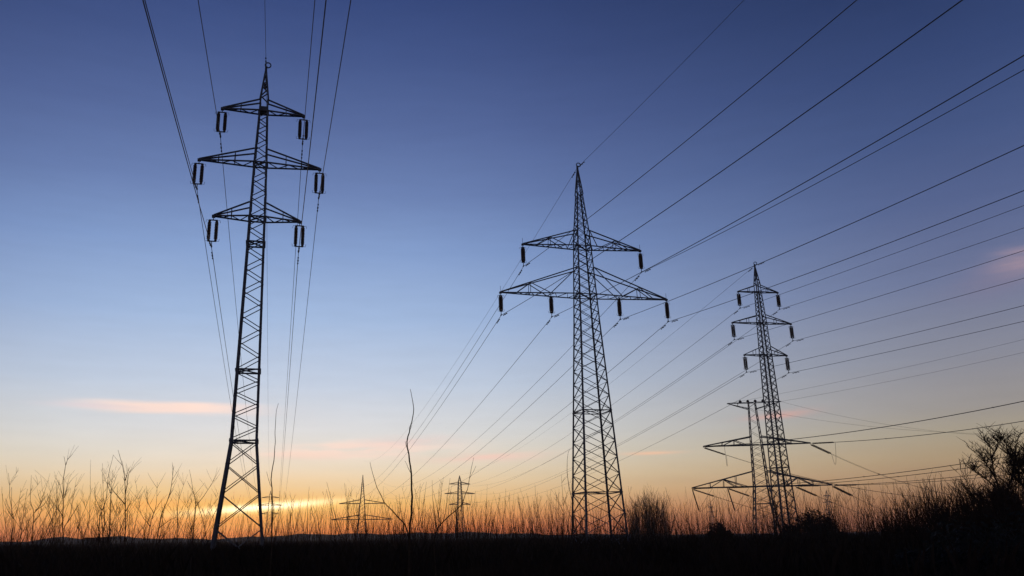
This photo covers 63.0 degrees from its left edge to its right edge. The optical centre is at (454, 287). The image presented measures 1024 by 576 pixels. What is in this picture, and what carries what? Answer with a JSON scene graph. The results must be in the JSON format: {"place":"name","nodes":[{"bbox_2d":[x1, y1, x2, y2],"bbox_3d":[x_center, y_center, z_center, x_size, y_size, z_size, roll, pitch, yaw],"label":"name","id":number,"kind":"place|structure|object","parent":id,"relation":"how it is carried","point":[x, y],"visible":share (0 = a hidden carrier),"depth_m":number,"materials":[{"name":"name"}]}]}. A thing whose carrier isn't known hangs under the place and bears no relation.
{"place":"outdoors","nodes":[
{"label":"outdoors","id":0,"kind":"place"},
{"bbox_2d":[87,537,112,545],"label":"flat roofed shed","id":1,"kind":"structure","parent":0,"point":[101,538],"depth_m":333.34,"materials":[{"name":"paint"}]},
{"bbox_2d":[2,532,878,543],"bbox_3d":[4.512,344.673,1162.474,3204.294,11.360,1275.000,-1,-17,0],"label":"hills","id":2,"kind":"structure","parent":0,"point":[231,539],"depth_m":1177.60,"materials":[{"name":"black"}]},
{"bbox_2d":[0,532,1023,575],"bbox_3d":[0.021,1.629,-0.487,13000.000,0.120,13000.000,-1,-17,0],"label":"ground","id":3,"kind":"structure","parent":0,"point":[388,542],"depth_m":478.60,"materials":[{"name":"black plant"}]},
{"bbox_2d":[3,490,23,575],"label":"forked sapling","id":4,"kind":"object","parent":3,"relation":"on","point":[12,514],"visible":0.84,"depth_m":37.74,"materials":[{"name":"brown plant"}]},
{"bbox_2d":[0,469,39,562],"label":"bare sapling","id":5,"kind":"object","parent":3,"relation":"on","point":[21,523],"visible":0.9,"depth_m":34.94,"materials":[{"name":"brown plant"}]},
{"bbox_2d":[2,492,44,558],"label":"bare sapling","id":6,"kind":"object","parent":3,"relation":"on","point":[25,526],"visible":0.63,"depth_m":39.30,"materials":[{"name":"brown plant"}]},
{"bbox_2d":[1,520,53,575],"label":"bare sapling","id":7,"kind":"object","parent":3,"relation":"on","point":[19,543],"visible":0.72,"depth_m":34.56,"materials":[{"name":"brown plant"}]},
{"bbox_2d":[8,492,60,575],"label":"bare sapling","id":8,"kind":"object","parent":3,"relation":"on","point":[32,529],"visible":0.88,"depth_m":35.59,"materials":[{"name":"brown plant"}]},
{"bbox_2d":[26,471,54,557],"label":"forked sapling","id":9,"kind":"object","parent":3,"relation":"on","point":[40,502],"visible":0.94,"depth_m":36.56,"materials":[{"name":"brown plant"}]},
{"bbox_2d":[26,494,55,565],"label":"bare sapling","id":10,"kind":"object","parent":3,"relation":"on","point":[32,553],"visible":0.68,"depth_m":38.99,"materials":[{"name":"brown plant"}]},
{"bbox_2d":[25,506,59,562],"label":"bare sapling","id":11,"kind":"object","parent":3,"relation":"on","point":[40,535],"visible":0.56,"depth_m":40.53,"materials":[{"name":"brown plant"}]},
{"bbox_2d":[25,487,70,548],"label":"bare sapling","id":12,"kind":"object","parent":3,"relation":"on","point":[49,524],"visible":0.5,"depth_m":56.03,"materials":[{"name":"brown plant"}]},
{"bbox_2d":[44,483,72,572],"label":"bare sapling","id":13,"kind":"object","parent":3,"relation":"on","point":[54,528],"visible":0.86,"depth_m":36.21,"materials":[{"name":"brown plant"}]},
{"bbox_2d":[45,486,77,554],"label":"bare sapling","id":14,"kind":"object","parent":3,"relation":"on","point":[60,526],"visible":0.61,"depth_m":46.29,"materials":[{"name":"brown plant"}]},
{"bbox_2d":[50,487,77,556],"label":"bare sapling","id":15,"kind":"object","parent":3,"relation":"on","point":[60,525],"visible":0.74,"depth_m":42.77,"materials":[{"name":"brown plant"}]},
{"bbox_2d":[54,447,81,574],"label":"forked sapling","id":16,"kind":"object","parent":3,"relation":"on","point":[63,496],"visible":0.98,"depth_m":35.31,"materials":[{"name":"brown plant"}]},
{"bbox_2d":[50,488,92,568],"bbox_3d":[-18.262,11.478,39.277,1.954,4.406,1.445,13,-21,-38],"label":"bare sapling","id":17,"kind":"object","parent":3,"relation":"on","point":[60,527],"visible":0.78,"depth_m":39.04,"materials":[{"name":"brown plant"}]},
{"bbox_2d":[64,503,82,558],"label":"bare sapling","id":18,"kind":"object","parent":3,"relation":"on","point":[74,529],"visible":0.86,"depth_m":40.28,"materials":[{"name":"brown plant"}]},
{"bbox_2d":[72,499,103,575],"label":"bare sapling","id":19,"kind":"object","parent":3,"relation":"on","point":[83,538],"visible":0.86,"depth_m":34.04,"materials":[{"name":"brown plant"}]},
{"bbox_2d":[74,497,117,554],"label":"bare sapling","id":20,"kind":"object","parent":3,"relation":"on","point":[87,527],"visible":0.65,"depth_m":52.92,"materials":[{"name":"brown plant"}]},
{"bbox_2d":[92,501,112,554],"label":"bare sapling","id":21,"kind":"object","parent":3,"relation":"on","point":[102,532],"visible":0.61,"depth_m":55.44,"materials":[{"name":"brown plant"}]},
{"bbox_2d":[93,458,112,563],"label":"slanting sapling","id":22,"kind":"object","parent":3,"relation":"on","point":[101,509],"visible":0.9,"depth_m":36.66,"materials":[{"name":"brown plant"}]},
{"bbox_2d":[86,470,124,551],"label":"bare sapling","id":23,"kind":"object","parent":3,"relation":"on","point":[104,509],"visible":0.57,"depth_m":61.34,"materials":[{"name":"brown plant"}]},
{"bbox_2d":[85,485,131,557],"bbox_3d":[-17.309,11.977,41.395,1.922,4.644,1.435,25,-30,-55],"label":"bare sapling","id":24,"kind":"object","parent":3,"relation":"on","point":[100,522],"visible":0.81,"depth_m":41.08,"materials":[{"name":"brown plant"}]},
{"bbox_2d":[101,463,123,555],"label":"forked sapling","id":25,"kind":"object","parent":3,"relation":"on","point":[109,513],"visible":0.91,"depth_m":38.50,"materials":[{"name":"brown plant"}]},
{"bbox_2d":[97,465,140,547],"bbox_3d":[-22.788,15.361,56.392,2.922,6.899,2.037,7,-18,-24],"label":"bare sapling","id":26,"kind":"object","parent":3,"relation":"on","point":[116,511],"visible":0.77,"depth_m":56.12,"materials":[{"name":"brown plant"}]},
{"bbox_2d":[102,508,135,569],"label":"bare sapling","id":27,"kind":"object","parent":3,"relation":"on","point":[120,539],"visible":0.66,"depth_m":36.71,"materials":[{"name":"brown plant"}]},
{"bbox_2d":[105,495,135,549],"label":"bare sapling","id":28,"kind":"object","parent":3,"relation":"on","point":[116,525],"visible":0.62,"depth_m":50.32,"materials":[{"name":"brown plant"}]},
{"bbox_2d":[108,451,139,566],"bbox_3d":[-14.097,9.615,35.103,1.331,5.471,0.575,2,-17,-9],"label":"forked sapling","id":29,"kind":"object","parent":3,"relation":"on","point":[124,478],"visible":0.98,"depth_m":35.26,"materials":[{"name":"brown plant"}]},
{"bbox_2d":[114,496,148,558],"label":"bare sapling","id":30,"kind":"object","parent":3,"relation":"on","point":[129,530],"visible":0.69,"depth_m":37.31,"materials":[{"name":"brown plant"}]},
{"bbox_2d":[121,499,155,570],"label":"bare sapling","id":31,"kind":"object","parent":3,"relation":"on","point":[131,533],"visible":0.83,"depth_m":35.70,"materials":[{"name":"brown plant"}]},
{"bbox_2d":[111,496,176,569],"bbox_3d":[-13.544,10.919,36.276,2.904,3.647,1.199,8,-19,-27],"label":"bare sapling","id":32,"kind":"object","parent":3,"relation":"on","point":[141,528],"visible":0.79,"depth_m":36.23,"materials":[{"name":"brown plant"}]},
{"bbox_2d":[131,478,165,571],"bbox_3d":[-14.507,11.079,38.883,1.855,4.844,0.953,4,-17,-16],"label":"forked sapling","id":33,"kind":"object","parent":3,"relation":"on","point":[145,514],"visible":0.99,"depth_m":39.16,"materials":[{"name":"brown plant"}]},
{"bbox_2d":[134,486,183,553],"bbox_3d":[-20.674,16.497,57.565,2.916,5.348,3.067,-15,-22,40],"label":"bare sapling","id":34,"kind":"object","parent":3,"relation":"on","point":[148,521],"visible":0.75,"depth_m":57.36,"materials":[{"name":"brown plant"}]},
{"bbox_2d":[155,463,182,560],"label":"slanting sapling","id":35,"kind":"object","parent":3,"relation":"on","point":[163,510],"visible":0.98,"depth_m":36.61,"materials":[{"name":"brown plant"}]},
{"bbox_2d":[155,499,195,552],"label":"bare sapling","id":36,"kind":"object","parent":3,"relation":"on","point":[171,532],"visible":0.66,"depth_m":38.84,"materials":[{"name":"brown plant"}]},
{"bbox_2d":[172,494,192,551],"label":"bare sapling","id":37,"kind":"object","parent":3,"relation":"on","point":[182,533],"visible":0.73,"depth_m":41.94,"materials":[{"name":"brown plant"}]},
{"bbox_2d":[178,486,215,553],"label":"bare sapling","id":38,"kind":"object","parent":3,"relation":"on","point":[192,521],"visible":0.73,"depth_m":48.67,"materials":[{"name":"brown plant"}]},
{"bbox_2d":[175,469,219,575],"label":"forked sapling","id":39,"kind":"object","parent":3,"relation":"on","point":[194,516],"visible":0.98,"depth_m":36.88,"materials":[{"name":"brown plant"}]},
{"bbox_2d":[185,500,216,546],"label":"bare sapling","id":40,"kind":"object","parent":3,"relation":"on","point":[205,526],"visible":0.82,"depth_m":48.52,"materials":[{"name":"brown plant"}]},
{"bbox_2d":[185,488,218,547],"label":"bare sapling","id":41,"kind":"object","parent":3,"relation":"on","point":[193,526],"visible":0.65,"depth_m":55.39,"materials":[{"name":"brown plant"}]},
{"bbox_2d":[194,489,220,548],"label":"bare sapling","id":42,"kind":"object","parent":3,"relation":"on","point":[203,521],"visible":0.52,"depth_m":54.42,"materials":[{"name":"brown plant"}]},
{"bbox_2d":[197,499,226,546],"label":"bare sapling","id":43,"kind":"object","parent":3,"relation":"on","point":[203,523],"visible":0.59,"depth_m":52.43,"materials":[{"name":"brown plant"}]},
{"bbox_2d":[208,497,238,546],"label":"bare sapling","id":44,"kind":"object","parent":3,"relation":"on","point":[223,530],"visible":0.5,"depth_m":61.50,"materials":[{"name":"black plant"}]},
{"bbox_2d":[190,62,325,550],"bbox_3d":[-13.219,0.545,54.513,9.047,34.853,3.840,3,-17,-12],"label":"lattice pylon","id":45,"kind":"object","parent":3,"relation":"on","point":[263,110],"visible":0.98,"depth_m":55.50,"materials":[{"name":"metal"}]},
{"bbox_2d":[144,0,248,496],"bbox_3d":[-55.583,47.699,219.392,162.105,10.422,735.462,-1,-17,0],"label":"conductor wire","id":46,"kind":"object","parent":45,"relation":"hanging from","point":[192,174],"visible":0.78,"depth_m":49.49,"materials":[{"name":"metal"}]},
{"bbox_2d":[142,0,255,515],"bbox_3d":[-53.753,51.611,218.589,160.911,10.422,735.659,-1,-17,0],"label":"conductor wire","id":47,"kind":"object","parent":45,"relation":"hanging from","point":[190,174],"visible":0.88,"depth_m":38.58,"materials":[{"name":"metal"}]},
{"bbox_2d":[198,0,255,486],"bbox_3d":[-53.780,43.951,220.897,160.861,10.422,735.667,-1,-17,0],"label":"conductor wire","id":48,"kind":"object","parent":45,"relation":"hanging from","point":[223,170],"visible":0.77,"depth_m":57.84,"materials":[{"name":"metal"}]},
{"bbox_2d":[265,24,269,480],"bbox_3d":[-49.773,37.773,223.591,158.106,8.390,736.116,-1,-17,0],"label":"earth wire","id":49,"kind":"object","parent":45,"relation":"attached to","point":[266,117],"visible":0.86,"depth_m":88.25,"materials":[{"name":"metal"}]},
{"bbox_2d":[278,0,314,500],"bbox_3d":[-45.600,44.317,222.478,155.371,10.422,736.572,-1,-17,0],"label":"conductor wire","id":50,"kind":"object","parent":45,"relation":"hanging from","point":[300,178],"visible":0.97,"depth_m":58.87,"materials":[{"name":"metal"}]},
{"bbox_2d":[278,0,326,516],"bbox_3d":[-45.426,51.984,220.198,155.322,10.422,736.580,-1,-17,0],"label":"conductor wire","id":51,"kind":"object","parent":45,"relation":"hanging from","point":[306,183],"visible":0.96,"depth_m":39.77,"materials":[{"name":"metal"}]},
{"bbox_2d":[284,0,350,501],"bbox_3d":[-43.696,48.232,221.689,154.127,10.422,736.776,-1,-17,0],"label":"conductor wire","id":52,"kind":"object","parent":45,"relation":"hanging from","point":[321,181],"visible":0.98,"depth_m":50.52,"materials":[{"name":"metal"}]},
{"bbox_2d":[257,491,279,538],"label":"lattice pylon","id":53,"kind":"object","parent":3,"relation":"on","point":[268,509],"visible":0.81,"depth_m":573.29,"materials":[{"name":"metal"}]},
{"bbox_2d":[267,406,277,575],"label":"tall sapling","id":54,"kind":"object","parent":3,"relation":"on","point":[272,506],"visible":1,"depth_m":17.97,"materials":[{"name":"brown plant"}]},
{"bbox_2d":[340,488,353,550],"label":"bare sapling","id":55,"kind":"object","parent":3,"relation":"on","point":[347,518],"visible":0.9,"depth_m":44.81,"materials":[{"name":"brown plant"}]},
{"bbox_2d":[331,476,392,540],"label":"lattice pylon","id":56,"kind":"object","parent":3,"relation":"on","point":[365,515],"visible":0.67,"depth_m":491.03,"materials":[{"name":"metal"}]},
{"bbox_2d":[370,464,408,536],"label":"leaning sapling","id":57,"kind":"object","parent":3,"relation":"on","point":[391,509],"visible":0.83,"depth_m":19.74,"materials":[{"name":"brown plant"}]},
{"bbox_2d":[405,389,413,575],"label":"tall sapling","id":58,"kind":"object","parent":3,"relation":"on","point":[409,537],"visible":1,"depth_m":19.33,"materials":[{"name":"brown plant"}]},
{"bbox_2d":[433,458,474,575],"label":"leaning sapling","id":59,"kind":"object","parent":3,"relation":"on","point":[442,522],"visible":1,"depth_m":21.11,"materials":[{"name":"brown plant"}]},
{"bbox_2d":[445,475,474,539],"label":"lattice pylon","id":60,"kind":"object","parent":3,"relation":"on","point":[461,496],"visible":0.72,"depth_m":452.25,"materials":[{"name":"metal"}]},
{"bbox_2d":[0,472,1021,574],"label":"undergrowth","id":61,"kind":"object","parent":3,"relation":"on","point":[581,532],"visible":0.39,"depth_m":56.00,"materials":[{"name":"black plant"}]},
{"bbox_2d":[547,477,571,566],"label":"forked sapling","id":62,"kind":"object","parent":3,"relation":"on","point":[563,511],"visible":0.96,"depth_m":42.21,"materials":[{"name":"brown plant"}]},
{"bbox_2d":[567,449,575,549],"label":"curved sapling","id":63,"kind":"object","parent":3,"relation":"on","point":[573,511],"visible":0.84,"depth_m":38.26,"materials":[{"name":"black plant"}]},
{"bbox_2d":[497,163,669,545],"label":"lattice pylon","id":64,"kind":"object","parent":3,"relation":"on","point":[579,293],"visible":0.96,"depth_m":75.90,"materials":[{"name":"metal"}]},
{"bbox_2d":[380,0,743,456],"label":"earth wire","id":65,"kind":"object","parent":64,"relation":"attached to","point":[584,162],"visible":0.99,"depth_m":78.94,"materials":[{"name":"metal"}]},
{"bbox_2d":[366,0,856,485],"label":"conductor wire","id":66,"kind":"object","parent":64,"relation":"hanging from","point":[528,263],"visible":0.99,"depth_m":48.49,"materials":[{"name":"metal"}]},
{"bbox_2d":[344,0,962,496],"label":"conductor wire","id":67,"kind":"object","parent":64,"relation":"hanging from","point":[728,166],"visible":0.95,"depth_m":36.47,"materials":[{"name":"metal"}]},
{"bbox_2d":[378,70,1023,486],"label":"conductor wire","id":68,"kind":"object","parent":64,"relation":"hanging from","point":[734,226],"visible":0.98,"depth_m":55.95,"materials":[{"name":"metal"}]},
{"bbox_2d":[379,145,1023,498],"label":"conductor wire","id":69,"kind":"object","parent":64,"relation":"hanging from","point":[778,255],"visible":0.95,"depth_m":51.00,"materials":[{"name":"metal"}]},
{"bbox_2d":[380,55,1023,497],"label":"conductor wire","id":70,"kind":"object","parent":64,"relation":"hanging from","point":[778,197],"visible":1,"depth_m":40.92,"materials":[{"name":"metal"}]},
{"bbox_2d":[395,190,1023,498],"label":"conductor wire","id":71,"kind":"object","parent":64,"relation":"hanging from","point":[777,284],"visible":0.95,"depth_m":58.61,"materials":[{"name":"metal"}]},
{"bbox_2d":[621,486,679,543],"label":"bare willow","id":72,"kind":"object","parent":3,"relation":"on","point":[653,514],"visible":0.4,"depth_m":103.01,"materials":[{"name":"brown plant"}]},
{"bbox_2d":[695,519,733,541],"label":"dark bush","id":73,"kind":"object","parent":3,"relation":"on","point":[715,531],"visible":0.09,"depth_m":80.61,"materials":[{"name":"black plant"}]},
{"bbox_2d":[747,491,777,540],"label":"bare sapling","id":74,"kind":"object","parent":3,"relation":"on","point":[770,514],"visible":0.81,"depth_m":45.50,"materials":[{"name":"brown plant"}]},
{"bbox_2d":[731,262,798,530],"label":"lattice pylon","id":75,"kind":"object","parent":3,"relation":"on","point":[763,355],"visible":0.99,"depth_m":100.34,"materials":[{"name":"metal"}]},
{"bbox_2d":[462,205,1023,485],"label":"conductor wire","id":76,"kind":"object","parent":75,"relation":"hanging from","point":[799,287],"visible":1,"depth_m":90.81,"materials":[{"name":"metal"}]},
{"bbox_2d":[466,250,1023,493],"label":"conductor wire","id":77,"kind":"object","parent":75,"relation":"hanging from","point":[793,322],"visible":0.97,"depth_m":89.64,"materials":[{"name":"metal"}]},
{"bbox_2d":[473,278,1023,493],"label":"conductor wire","id":78,"kind":"object","parent":75,"relation":"hanging from","point":[818,334],"visible":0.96,"depth_m":96.32,"materials":[{"name":"metal"}]},
{"bbox_2d":[481,148,1018,468],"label":"earth wire","id":79,"kind":"object","parent":75,"relation":"attached to","point":[676,330],"visible":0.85,"depth_m":127.67,"materials":[{"name":"metal"}]},
{"bbox_2d":[477,305,1023,502],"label":"conductor wire","id":80,"kind":"object","parent":75,"relation":"hanging from","point":[794,361],"visible":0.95,"depth_m":90.17,"materials":[{"name":"metal"}]},
{"bbox_2d":[488,228,1022,484],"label":"conductor wire","id":81,"kind":"object","parent":75,"relation":"hanging from","point":[798,303],"visible":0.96,"depth_m":98.98,"materials":[{"name":"metal"}]},
{"bbox_2d":[497,321,1023,502],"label":"conductor wire","id":82,"kind":"object","parent":75,"relation":"hanging from","point":[806,369],"visible":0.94,"depth_m":96.56,"materials":[{"name":"metal"}]},
{"bbox_2d":[691,399,858,536],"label":"lattice pylon","id":83,"kind":"object","parent":3,"relation":"on","point":[752,462],"visible":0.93,"depth_m":195.02,"materials":[{"name":"metal"}]},
{"bbox_2d":[727,455,949,499],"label":"twin conductor","id":84,"kind":"object","parent":83,"relation":"attached to","point":[823,481],"visible":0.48,"depth_m":194.00,"materials":[{"name":"metal"}]},
{"bbox_2d":[728,339,1023,403],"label":"earth wire","id":85,"kind":"object","parent":83,"relation":"attached to","point":[886,371],"visible":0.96,"depth_m":175.45,"materials":[{"name":"metal"}]},
{"bbox_2d":[760,462,1004,486],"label":"twin conductor","id":86,"kind":"object","parent":83,"relation":"attached to","point":[877,478],"visible":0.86,"depth_m":171.06,"materials":[{"name":"metal"}]},
{"bbox_2d":[820,471,1004,485],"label":"twin conductor","id":87,"kind":"object","parent":83,"relation":"attached to","point":[906,481],"visible":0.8,"depth_m":176.92,"materials":[{"name":"metal"}]},
{"bbox_2d":[862,475,1001,484],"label":"twin conductor","id":88,"kind":"object","parent":83,"relation":"attached to","point":[921,482],"visible":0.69,"depth_m":179.50,"materials":[{"name":"metal"}]},
{"bbox_2d":[843,421,1022,441],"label":"twin conductor","id":89,"kind":"object","parent":83,"relation":"attached to","point":[934,433],"visible":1,"depth_m":177.28,"materials":[{"name":"metal"}]},
{"bbox_2d":[781,507,842,546],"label":"dark bush","id":90,"kind":"object","parent":3,"relation":"on","point":[812,524],"visible":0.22,"depth_m":77.71,"materials":[{"name":"black plant"}]},
{"bbox_2d":[822,487,846,533],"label":"bare sapling","id":91,"kind":"object","parent":3,"relation":"on","point":[830,513],"visible":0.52,"depth_m":58.57,"materials":[{"name":"brown plant"}]},
{"bbox_2d":[839,486,883,558],"bbox_3d":[26.355,15.021,53.493,1.912,4.655,2.584,8,-19,-28],"label":"bare sapling","id":92,"kind":"object","parent":3,"relation":"on","point":[871,532],"visible":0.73,"depth_m":53.11,"materials":[{"name":"brown plant"}]},
{"bbox_2d":[863,484,896,540],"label":"bare sapling","id":93,"kind":"object","parent":3,"relation":"on","point":[890,512],"visible":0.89,"depth_m":45.96,"materials":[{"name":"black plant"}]},
{"bbox_2d":[864,501,916,547],"bbox_3d":[27.968,15.325,52.995,3.631,3.775,2.715,-1,-17,0],"label":"bare bush","id":94,"kind":"object","parent":3,"relation":"on","point":[887,526],"visible":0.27,"depth_m":52.91,"materials":[{"name":"black plant"}]},
{"bbox_2d":[884,486,943,545],"bbox_3d":[28.591,14.374,50.976,3.623,4.423,4.004,-10,-19,29],"label":"bare bush","id":95,"kind":"object","parent":3,"relation":"on","point":[904,526],"visible":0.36,"depth_m":50.96,"materials":[{"name":"black plant"}]},
{"bbox_2d":[892,469,971,541],"bbox_3d":[28.499,13.278,48.729,4.846,5.227,3.818,7,-18,-23],"label":"bare bush","id":96,"kind":"object","parent":3,"relation":"on","point":[927,509],"visible":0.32,"depth_m":48.94,"materials":[{"name":"black plant"}]},
{"bbox_2d":[913,491,971,547],"bbox_3d":[26.233,12.260,43.186,3.815,4.052,3.107,3,-17,-13],"label":"bare bush","id":97,"kind":"object","parent":3,"relation":"on","point":[943,516],"visible":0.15,"depth_m":43.31,"materials":[{"name":"black plant"}]},
{"bbox_2d":[929,482,1023,539],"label":"bare bush","id":98,"kind":"object","parent":3,"relation":"on","point":[955,511],"visible":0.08,"depth_m":41.31,"materials":[{"name":"black plant"}]},
{"bbox_2d":[944,473,1023,548],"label":"bare bush","id":99,"kind":"object","parent":3,"relation":"on","point":[1000,508],"visible":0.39,"depth_m":33.91,"materials":[{"name":"black plant"}]},
{"bbox_2d":[948,441,1023,513],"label":"bare tree","id":100,"kind":"object","parent":3,"relation":"on","point":[1016,466],"visible":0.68,"depth_m":37.58,"materials":[{"name":"black plant"}]},
{"bbox_2d":[956,422,1023,507],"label":"bare tree","id":101,"kind":"object","parent":3,"relation":"on","point":[999,437],"visible":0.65,"depth_m":41.48,"materials":[{"name":"black plant"}]},
{"bbox_2d":[0,0,1023,541],"label":"sky","id":102,"kind":"structure","parent":0,"point":[458,127],"materials":[{"name":"blue"}]},
{"bbox_2d":[716,454,1020,487],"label":"twin conductor","id":103,"kind":"object","parent":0,"point":[858,477],"visible":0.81,"depth_m":167.70,"materials":[{"name":"metal"}]},
{"bbox_2d":[725,401,1023,445],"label":"twin conductor","id":104,"kind":"object","parent":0,"point":[886,426],"visible":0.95,"depth_m":168.15,"materials":[{"name":"metal"}]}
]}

